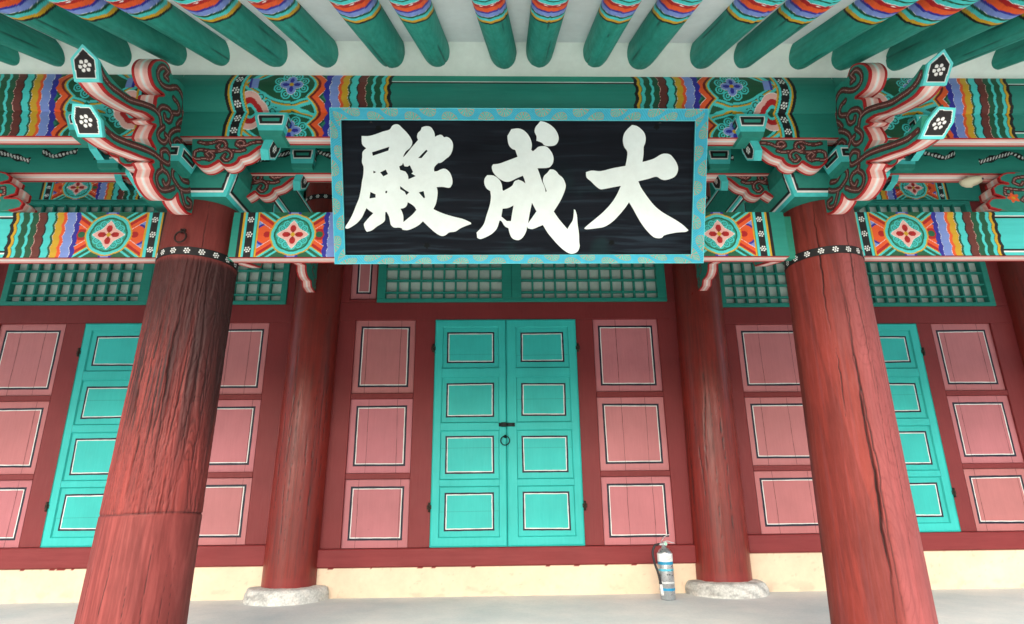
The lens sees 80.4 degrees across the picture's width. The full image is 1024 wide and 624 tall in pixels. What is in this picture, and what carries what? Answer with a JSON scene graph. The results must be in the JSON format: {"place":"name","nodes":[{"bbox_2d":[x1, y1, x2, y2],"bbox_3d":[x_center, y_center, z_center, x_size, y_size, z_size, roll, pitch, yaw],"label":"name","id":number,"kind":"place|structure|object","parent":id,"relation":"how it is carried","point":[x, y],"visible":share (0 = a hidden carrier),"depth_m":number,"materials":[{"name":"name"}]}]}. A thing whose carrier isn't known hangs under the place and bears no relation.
{"place":"outdoors","nodes":[
{"label":"outdoors","id":0,"kind":"place"},
{"bbox_2d":[0,588,1023,623],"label":"platform floor","id":1,"kind":"structure","parent":0,"point":[983,606],"depth_m":4.43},
{"bbox_2d":[0,182,306,603],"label":"wall bay","id":2,"kind":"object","parent":1,"relation":"on","point":[69,335],"depth_m":5.52,"materials":[{"name":"paint"}]},
{"bbox_2d":[40,323,141,546],"bbox_3d":[-3.706,1.058,5.460,0.701,1.980,0.053,0,-17,-1],"label":"door leaf","id":3,"kind":"structure","parent":2,"relation":"in","point":[106,354],"depth_m":5.44,"materials":[{"name":"wood"}]},
{"bbox_2d":[0,201,289,305],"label":"lattice window","id":4,"kind":"structure","parent":2,"relation":"in","point":[24,284],"depth_m":5.90,"materials":[{"name":"wood"}]},
{"bbox_2d":[242,585,328,605],"bbox_3d":[-1.877,2.352,5.058,0.693,0.136,0.690,0,-17,-1],"label":"base stone","id":5,"kind":"object","parent":1,"relation":"on","point":[257,596],"visible":0.62,"depth_m":4.81,"materials":[{"name":"stone"}]},
{"bbox_2d":[261,183,343,588],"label":"back pillar","id":6,"kind":"structure","parent":5,"relation":"on","point":[292,546],"depth_m":5.32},
{"bbox_2d":[273,189,317,292],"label":"porch beam","id":7,"kind":"structure","parent":6,"relation":"attached to","point":[292,201],"depth_m":5.23,"materials":[{"name":"green wood"}]},
{"bbox_2d":[316,263,695,598],"bbox_3d":[-0.035,0.303,5.778,3.720,4.410,0.265,0,-17,-1],"label":"wall bay","id":8,"kind":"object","parent":1,"relation":"on","point":[580,466],"depth_m":5.52,"materials":[{"name":"paint"}]},
{"bbox_2d":[427,320,506,547],"bbox_3d":[-0.403,1.054,5.532,0.706,2.042,0.053,0,-17,-1],"label":"door leaf","id":9,"kind":"structure","parent":8,"relation":"in","point":[466,509],"depth_m":5.50,"materials":[{"name":"wood"}]},
{"bbox_2d":[377,263,666,302],"bbox_3d":[0.098,-0.610,6.080,2.827,1.090,0.075,0,-17,-1],"label":"lattice window","id":10,"kind":"structure","parent":8,"relation":"in","point":[397,283],"depth_m":5.99,"materials":[{"name":"wood"}]},
{"bbox_2d":[506,319,586,546],"bbox_3d":[0.304,1.051,5.548,0.703,2.042,0.053,0,-17,-1],"label":"door leaf","id":11,"kind":"structure","parent":8,"relation":"in","point":[546,506],"depth_m":5.52,"materials":[{"name":"wood"}]},
{"bbox_2d":[652,534,675,599],"bbox_3d":[1.233,2.053,4.889,0.169,0.488,0.123,13,-22,-37],"label":"fire extinguisher","id":12,"kind":"object","parent":1,"relation":"on","point":[665,571],"visible":1,"depth_m":4.84,"materials":[{"name":"metal"}]},
{"bbox_2d":[685,579,769,598],"bbox_3d":[1.812,2.335,5.138,0.690,0.135,0.686,0,-17,-1],"label":"base stone","id":13,"kind":"object","parent":1,"relation":"on","point":[754,588],"visible":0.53,"depth_m":4.90,"materials":[{"name":"stone"}]},
{"bbox_2d":[672,183,752,581],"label":"back pillar","id":14,"kind":"structure","parent":13,"relation":"on","point":[719,531],"depth_m":5.38,"materials":[{"name":"red wood"}]},
{"bbox_2d":[695,190,745,290],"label":"porch beam","id":15,"kind":"structure","parent":14,"relation":"attached to","point":[722,201],"depth_m":5.22,"materials":[{"name":"green wood"}]},
{"bbox_2d":[710,183,1023,591],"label":"wall bay","id":16,"kind":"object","parent":1,"relation":"on","point":[951,354],"depth_m":5.67,"materials":[{"name":"paint"}]},
{"bbox_2d":[718,201,995,306],"bbox_3d":[3.404,-0.595,6.147,2.740,1.152,0.075,0,-17,-1],"label":"lattice window","id":17,"kind":"structure","parent":16,"relation":"in","point":[953,283],"depth_m":6.07,"materials":[{"name":"wood"}]},
{"bbox_2d":[877,324,960,531],"bbox_3d":[3.627,1.030,5.627,0.709,1.908,0.053,0,-17,-1],"label":"door leaf","id":18,"kind":"structure","parent":16,"relation":"in","point":[933,494],"depth_m":5.61,"materials":[{"name":"wood"}]},
{"bbox_3d":[-1.848,1.690,2.892,0.736,0.116,0.738,0,-17,-1],"label":"base stone","id":19,"kind":"object","parent":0,"visible":0},
{"bbox_2d":[74,199,238,623],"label":"front pillar","id":20,"kind":"structure","parent":19,"relation":"on","point":[141,562],"depth_m":3.06,"materials":[{"name":"wood"}]},
{"bbox_2d":[0,212,166,263],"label":"painted tie beam","id":21,"kind":"structure","parent":20,"relation":"attached to","point":[88,238],"depth_m":3.41,"materials":[{"name":"multicoloured wood"}]},
{"bbox_2d":[0,171,37,212],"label":"carved support","id":22,"kind":"object","parent":21,"relation":"on","point":[15,197],"visible":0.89,"depth_m":3.47,"materials":[{"name":"wood"}]},
{"bbox_2d":[66,44,317,267],"bbox_3d":[-1.841,-0.804,3.525,1.280,0.689,1.637,13,-22,-36],"label":"eave bracket","id":23,"kind":"object","parent":20,"relation":"attached to","point":[163,163],"visible":0.75,"depth_m":3.22,"materials":[{"name":"multicoloured wood"}]},
{"bbox_2d":[0,148,126,182],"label":"cloud painted bearer","id":24,"kind":"object","parent":23,"relation":"on","point":[49,164],"visible":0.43,"depth_m":3.55,"materials":[{"name":"wood"}]},
{"bbox_2d":[0,74,183,147],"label":"eave purlin","id":25,"kind":"object","parent":23,"relation":"on","point":[35,109],"visible":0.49,"depth_m":3.27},
{"bbox_2d":[180,75,839,148],"bbox_3d":[-0.002,-1.101,3.441,3.610,0.377,0.282,0,-17,-1],"label":"eave purlin","id":26,"kind":"object","parent":23,"relation":"on","point":[221,106],"visible":0.69,"depth_m":3.33,"materials":[{"name":"wood"}]},
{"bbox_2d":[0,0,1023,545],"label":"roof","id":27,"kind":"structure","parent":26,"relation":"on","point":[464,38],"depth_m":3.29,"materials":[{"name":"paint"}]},
{"bbox_2d":[0,44,19,65],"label":"rafter","id":28,"kind":"object","parent":27,"relation":"attached to","point":[9,56],"visible":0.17,"depth_m":3.20,"materials":[{"name":"green wood"}]},
{"bbox_2d":[0,13,64,66],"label":"rafter","id":29,"kind":"object","parent":27,"relation":"attached to","point":[24,39],"visible":0.4,"depth_m":3.02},
{"bbox_2d":[0,0,183,76],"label":"rafter","id":30,"kind":"object","parent":27,"relation":"attached to","point":[51,19],"visible":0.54,"depth_m":2.82,"materials":[{"name":"green wood"}]},
{"bbox_2d":[48,0,186,65],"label":"rafter","id":31,"kind":"object","parent":27,"relation":"attached to","point":[112,19],"visible":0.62,"depth_m":2.80,"materials":[{"name":"green wood"}]},
{"bbox_2d":[105,0,229,65],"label":"rafter","id":32,"kind":"object","parent":27,"relation":"attached to","point":[170,20],"visible":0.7,"depth_m":2.82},
{"bbox_2d":[173,0,287,66],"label":"rafter","id":33,"kind":"object","parent":27,"relation":"attached to","point":[238,23],"visible":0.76,"depth_m":2.81,"materials":[{"name":"green wood"}]},
{"bbox_2d":[247,0,338,67],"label":"rafter","id":34,"kind":"object","parent":27,"relation":"attached to","point":[296,23],"visible":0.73,"depth_m":2.83,"materials":[{"name":"green wood"}]},
{"bbox_2d":[329,0,404,67],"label":"rafter","id":35,"kind":"object","parent":27,"relation":"attached to","point":[370,24],"visible":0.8,"depth_m":2.81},
{"bbox_2d":[389,0,449,66],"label":"rafter","id":36,"kind":"object","parent":27,"relation":"attached to","point":[420,21],"visible":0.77,"depth_m":2.79,"materials":[{"name":"green wood"}]},
{"bbox_2d":[472,0,516,68],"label":"rafter","id":37,"kind":"object","parent":27,"relation":"attached to","point":[493,18],"visible":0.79,"depth_m":2.81,"materials":[{"name":"green wood"}]},
{"bbox_2d":[526,0,568,67],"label":"rafter","id":38,"kind":"object","parent":27,"relation":"attached to","point":[545,20],"visible":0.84,"depth_m":2.80,"materials":[{"name":"green wood"}]},
{"bbox_2d":[583,0,641,66],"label":"rafter","id":39,"kind":"object","parent":27,"relation":"attached to","point":[611,21],"visible":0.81,"depth_m":2.82,"materials":[{"name":"green wood"}]},
{"bbox_2d":[627,0,702,69],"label":"rafter","id":40,"kind":"object","parent":27,"relation":"attached to","point":[663,22],"visible":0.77,"depth_m":2.84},
{"bbox_2d":[690,0,784,68],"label":"rafter","id":41,"kind":"object","parent":27,"relation":"attached to","point":[732,24],"visible":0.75,"depth_m":2.85,"materials":[{"name":"green wood"}]},
{"bbox_2d":[734,0,840,67],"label":"rafter","id":42,"kind":"object","parent":27,"relation":"attached to","point":[786,20],"visible":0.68,"depth_m":2.85,"materials":[{"name":"green wood"}]},
{"bbox_2d":[789,0,918,69],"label":"rafter","id":43,"kind":"object","parent":27,"relation":"attached to","point":[853,20],"visible":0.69,"depth_m":2.86,"materials":[{"name":"green wood"}]},
{"bbox_2d":[831,0,978,70],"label":"rafter","id":44,"kind":"object","parent":27,"relation":"attached to","point":[909,21],"visible":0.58,"depth_m":2.84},
{"bbox_2d":[832,0,1023,79],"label":"rafter","id":45,"kind":"object","parent":27,"relation":"attached to","point":[976,18],"visible":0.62,"depth_m":2.88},
{"bbox_2d":[937,13,1023,67],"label":"rafter","id":46,"kind":"object","parent":27,"relation":"attached to","point":[1005,34],"visible":0.32,"depth_m":3.01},
{"bbox_2d":[991,39,1023,69],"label":"rafter","id":47,"kind":"object","parent":27,"relation":"attached to","point":[1008,55],"visible":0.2,"depth_m":3.27,"materials":[{"name":"green wood"}]},
{"bbox_2d":[329,107,708,263],"bbox_3d":[0.044,-0.676,3.293,2.012,0.784,0.397,0,-17,-1],"label":"name plaque","id":48,"kind":"object","parent":26,"relation":"hanging from","point":[518,186],"visible":1,"depth_m":3.28,"materials":[{"name":"paint"}]},
{"bbox_2d":[246,148,773,182],"bbox_3d":[-0.005,-0.910,3.675,3.452,0.222,0.122,0,-17,-1],"label":"cloud painted bearer","id":49,"kind":"object","parent":23,"relation":"on","point":[740,165],"visible":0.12,"depth_m":3.60,"materials":[{"name":"green wood"}]},
{"bbox_2d":[228,212,795,262],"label":"painted tie beam","id":50,"kind":"structure","parent":20,"relation":"attached to","point":[281,237],"depth_m":3.46,"materials":[{"name":"multicoloured wood"}]},
{"bbox_3d":[1.846,1.674,2.979,0.754,0.115,0.742,0,-17,-1],"label":"base stone","id":51,"kind":"object","parent":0,"visible":0},
{"bbox_2d":[783,200,938,623],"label":"front pillar","id":52,"kind":"structure","parent":51,"relation":"on","point":[875,566],"depth_m":3.13,"materials":[{"name":"red wood"}]},
{"bbox_2d":[707,49,955,265],"bbox_3d":[1.855,-0.820,3.610,1.267,0.689,1.646,-12,-21,33],"label":"eave bracket","id":53,"kind":"object","parent":52,"relation":"attached to","point":[847,171],"visible":0.81,"depth_m":3.28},
{"bbox_2d":[832,78,1023,149],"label":"eave purlin","id":54,"kind":"object","parent":53,"relation":"on","point":[989,113],"visible":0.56,"depth_m":3.38,"materials":[{"name":"multicoloured wood"}]},
{"bbox_2d":[887,149,1023,182],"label":"cloud painted bearer","id":55,"kind":"object","parent":53,"relation":"on","point":[945,165],"visible":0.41,"depth_m":3.67,"materials":[{"name":"wood"}]},
{"bbox_2d":[959,176,983,187],"bbox_3d":[2.790,-0.787,3.677,0.144,0.070,0.072,0,-17,-1],"label":"eaves lamp","id":56,"kind":"object","parent":55,"relation":"attached to","point":[969,181],"visible":1,"depth_m":3.65,"materials":[{"name":"plastic"}]},
{"bbox_2d":[854,212,1023,261],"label":"painted tie beam","id":57,"kind":"structure","parent":52,"relation":"attached to","point":[932,236],"depth_m":3.52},
{"bbox_2d":[974,172,1023,211],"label":"carved support","id":58,"kind":"object","parent":57,"relation":"on","point":[1004,192],"visible":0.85,"depth_m":3.60,"materials":[{"name":"wood"}]},
{"bbox_3d":[5.135,2.323,5.222,0.678,0.135,0.697,0,-17,-1],"label":"base stone","id":59,"kind":"object","parent":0,"visible":0},
{"bbox_2d":[979,183,1023,366],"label":"back pillar","id":60,"kind":"structure","parent":59,"relation":"on","point":[1012,275],"depth_m":5.93,"materials":[{"name":"red wood"}]}
]}

